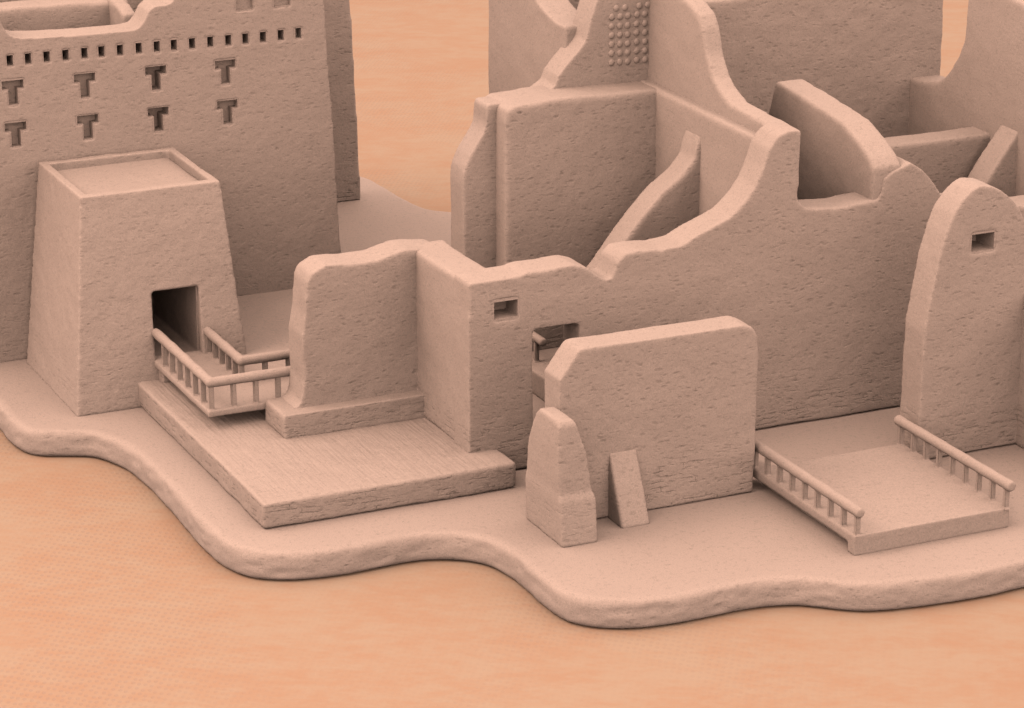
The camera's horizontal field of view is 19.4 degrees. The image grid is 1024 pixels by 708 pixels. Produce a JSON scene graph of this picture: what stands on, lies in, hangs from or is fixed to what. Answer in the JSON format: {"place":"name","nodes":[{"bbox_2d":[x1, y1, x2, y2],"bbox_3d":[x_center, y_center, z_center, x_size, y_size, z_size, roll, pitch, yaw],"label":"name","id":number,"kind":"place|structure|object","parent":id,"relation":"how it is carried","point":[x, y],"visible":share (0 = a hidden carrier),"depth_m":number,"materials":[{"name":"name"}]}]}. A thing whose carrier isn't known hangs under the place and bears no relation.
{"place":"outdoors","nodes":[
{"label":"outdoors","id":0,"kind":"place"},
{"bbox_2d":[0,0,359,362],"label":"mud brick building","id":1,"kind":"structure","parent":0,"point":[250,105],"depth_m":30.73,"materials":[{"name":"paint"}]},
{"bbox_2d":[0,78,24,106],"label":"window","id":2,"kind":"structure","parent":1,"relation":"in","point":[12,86],"depth_m":29.89,"materials":[{"name":"paint"}]},
{"bbox_2d":[4,120,27,147],"bbox_3d":[-5.004,-2.222,30.026,0.278,0.306,0.146,-8,21,-23],"label":"window","id":3,"kind":"structure","parent":1,"relation":"in","point":[16,129],"depth_m":30.04,"materials":[{"name":"paint"}]},
{"bbox_2d":[72,71,96,99],"bbox_3d":[-4.335,-2.727,30.179,0.278,0.306,0.146,-8,21,-23],"label":"window","id":4,"kind":"structure","parent":1,"relation":"in","point":[84,79],"depth_m":30.19,"materials":[{"name":"paint"}]},
{"bbox_2d":[75,113,98,140],"bbox_3d":[-4.324,-2.320,30.324,0.278,0.306,0.146,-8,21,-23],"label":"window","id":5,"kind":"structure","parent":1,"relation":"in","point":[87,121],"depth_m":30.34,"materials":[{"name":"paint"}]},
{"bbox_2d":[144,64,167,91],"bbox_3d":[-3.670,-2.840,30.510,0.278,0.306,0.226,-8,21,-23],"label":"window","id":6,"kind":"structure","parent":1,"relation":"in","point":[154,72],"depth_m":30.51,"materials":[{"name":"paint"}]},
{"bbox_2d":[147,105,170,132],"bbox_3d":[-3.662,-2.433,30.654,0.278,0.306,0.226,-8,21,-23],"label":"window","id":7,"kind":"structure","parent":1,"relation":"in","point":[157,114],"depth_m":30.66,"materials":[{"name":"paint"}]},
{"bbox_2d":[214,58,235,85],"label":"window","id":8,"kind":"structure","parent":1,"relation":"in","point":[225,66],"depth_m":30.79,"materials":[{"name":"paint"}]},
{"bbox_2d":[216,98,238,125],"bbox_3d":[-2.967,-2.519,30.916,0.278,0.306,0.146,-8,21,-23],"label":"window","id":9,"kind":"structure","parent":1,"relation":"in","point":[227,106],"depth_m":30.93,"materials":[{"name":"paint"}]},
{"bbox_2d":[0,0,1023,707],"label":"sand ground","id":10,"kind":"structure","parent":0,"point":[120,586],"depth_m":25.02,"materials":[{"name":"sand"}]},
{"bbox_2d":[0,177,1023,628],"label":"base slab","id":11,"kind":"structure","parent":10,"relation":"on","point":[760,545],"depth_m":26.24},
{"bbox_2d":[26,147,245,416],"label":"gate tower","id":12,"kind":"structure","parent":11,"relation":"on","point":[131,251],"depth_m":29.28,"materials":[{"name":"paint"}]},
{"bbox_2d":[152,327,289,416],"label":"railed walkway","id":13,"kind":"structure","parent":12,"relation":"attached to","point":[211,382],"depth_m":28.56,"materials":[{"name":"paint"}]},
{"bbox_2d":[231,289,292,372],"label":"raised floor","id":14,"kind":"structure","parent":11,"relation":"on","point":[265,318],"depth_m":30.66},
{"bbox_2d":[138,379,515,527],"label":"brick platform","id":15,"kind":"structure","parent":11,"relation":"on","point":[259,469],"depth_m":27.22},
{"bbox_2d":[488,0,579,93],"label":"ruin","id":16,"kind":"object","parent":11,"relation":"on","point":[528,39],"visible":0.13,"depth_m":30.95,"materials":[{"name":"paint"}]},
{"bbox_2d":[525,316,757,547],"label":"freestanding wall","id":17,"kind":"structure","parent":11,"relation":"on","point":[629,428],"depth_m":26.43,"materials":[{"name":"paint"}]},
{"bbox_2d":[265,0,1023,468],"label":"ruined building","id":18,"kind":"structure","parent":11,"relation":"on","point":[627,164],"depth_m":28.73,"materials":[{"name":"paint"}]},
{"bbox_2d":[491,297,518,321],"bbox_3d":[-0.115,-0.447,27.266,0.292,0.218,0.286,-8,21,-23],"label":"window","id":19,"kind":"structure","parent":18,"relation":"in","point":[499,313],"depth_m":27.23,"materials":[{"name":"paint"}]},
{"bbox_2d":[532,331,546,362],"bbox_3d":[0.210,-0.085,29.901,0.084,0.298,0.501,-8,21,-23],"label":"rail stub","id":20,"kind":"object","parent":18,"relation":"on","point":[538,339],"visible":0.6,"depth_m":29.79,"materials":[{"name":"beige"}]},
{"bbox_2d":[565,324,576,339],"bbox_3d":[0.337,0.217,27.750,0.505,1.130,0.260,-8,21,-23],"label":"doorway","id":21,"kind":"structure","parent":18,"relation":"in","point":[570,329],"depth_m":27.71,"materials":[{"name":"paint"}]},
{"bbox_2d":[704,0,942,137],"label":"tall wall","id":22,"kind":"structure","parent":11,"relation":"on","point":[869,60],"depth_m":31.62,"materials":[{"name":"paint"}]},
{"bbox_2d":[753,415,1015,555],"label":"railed walkway","id":23,"kind":"structure","parent":11,"relation":"on","point":[900,493],"depth_m":26.59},
{"bbox_2d":[897,177,1023,458],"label":"ruined wall","id":24,"kind":"structure","parent":0,"point":[963,373],"depth_m":27.71,"materials":[{"name":"paint"}]},
{"bbox_2d":[970,230,995,253],"bbox_3d":[4.263,-1.077,27.622,0.300,0.222,0.326,-8,21,-23],"label":"window","id":25,"kind":"structure","parent":24,"relation":"in","point":[985,239],"depth_m":27.58,"materials":[{"name":"paint"}]}
]}

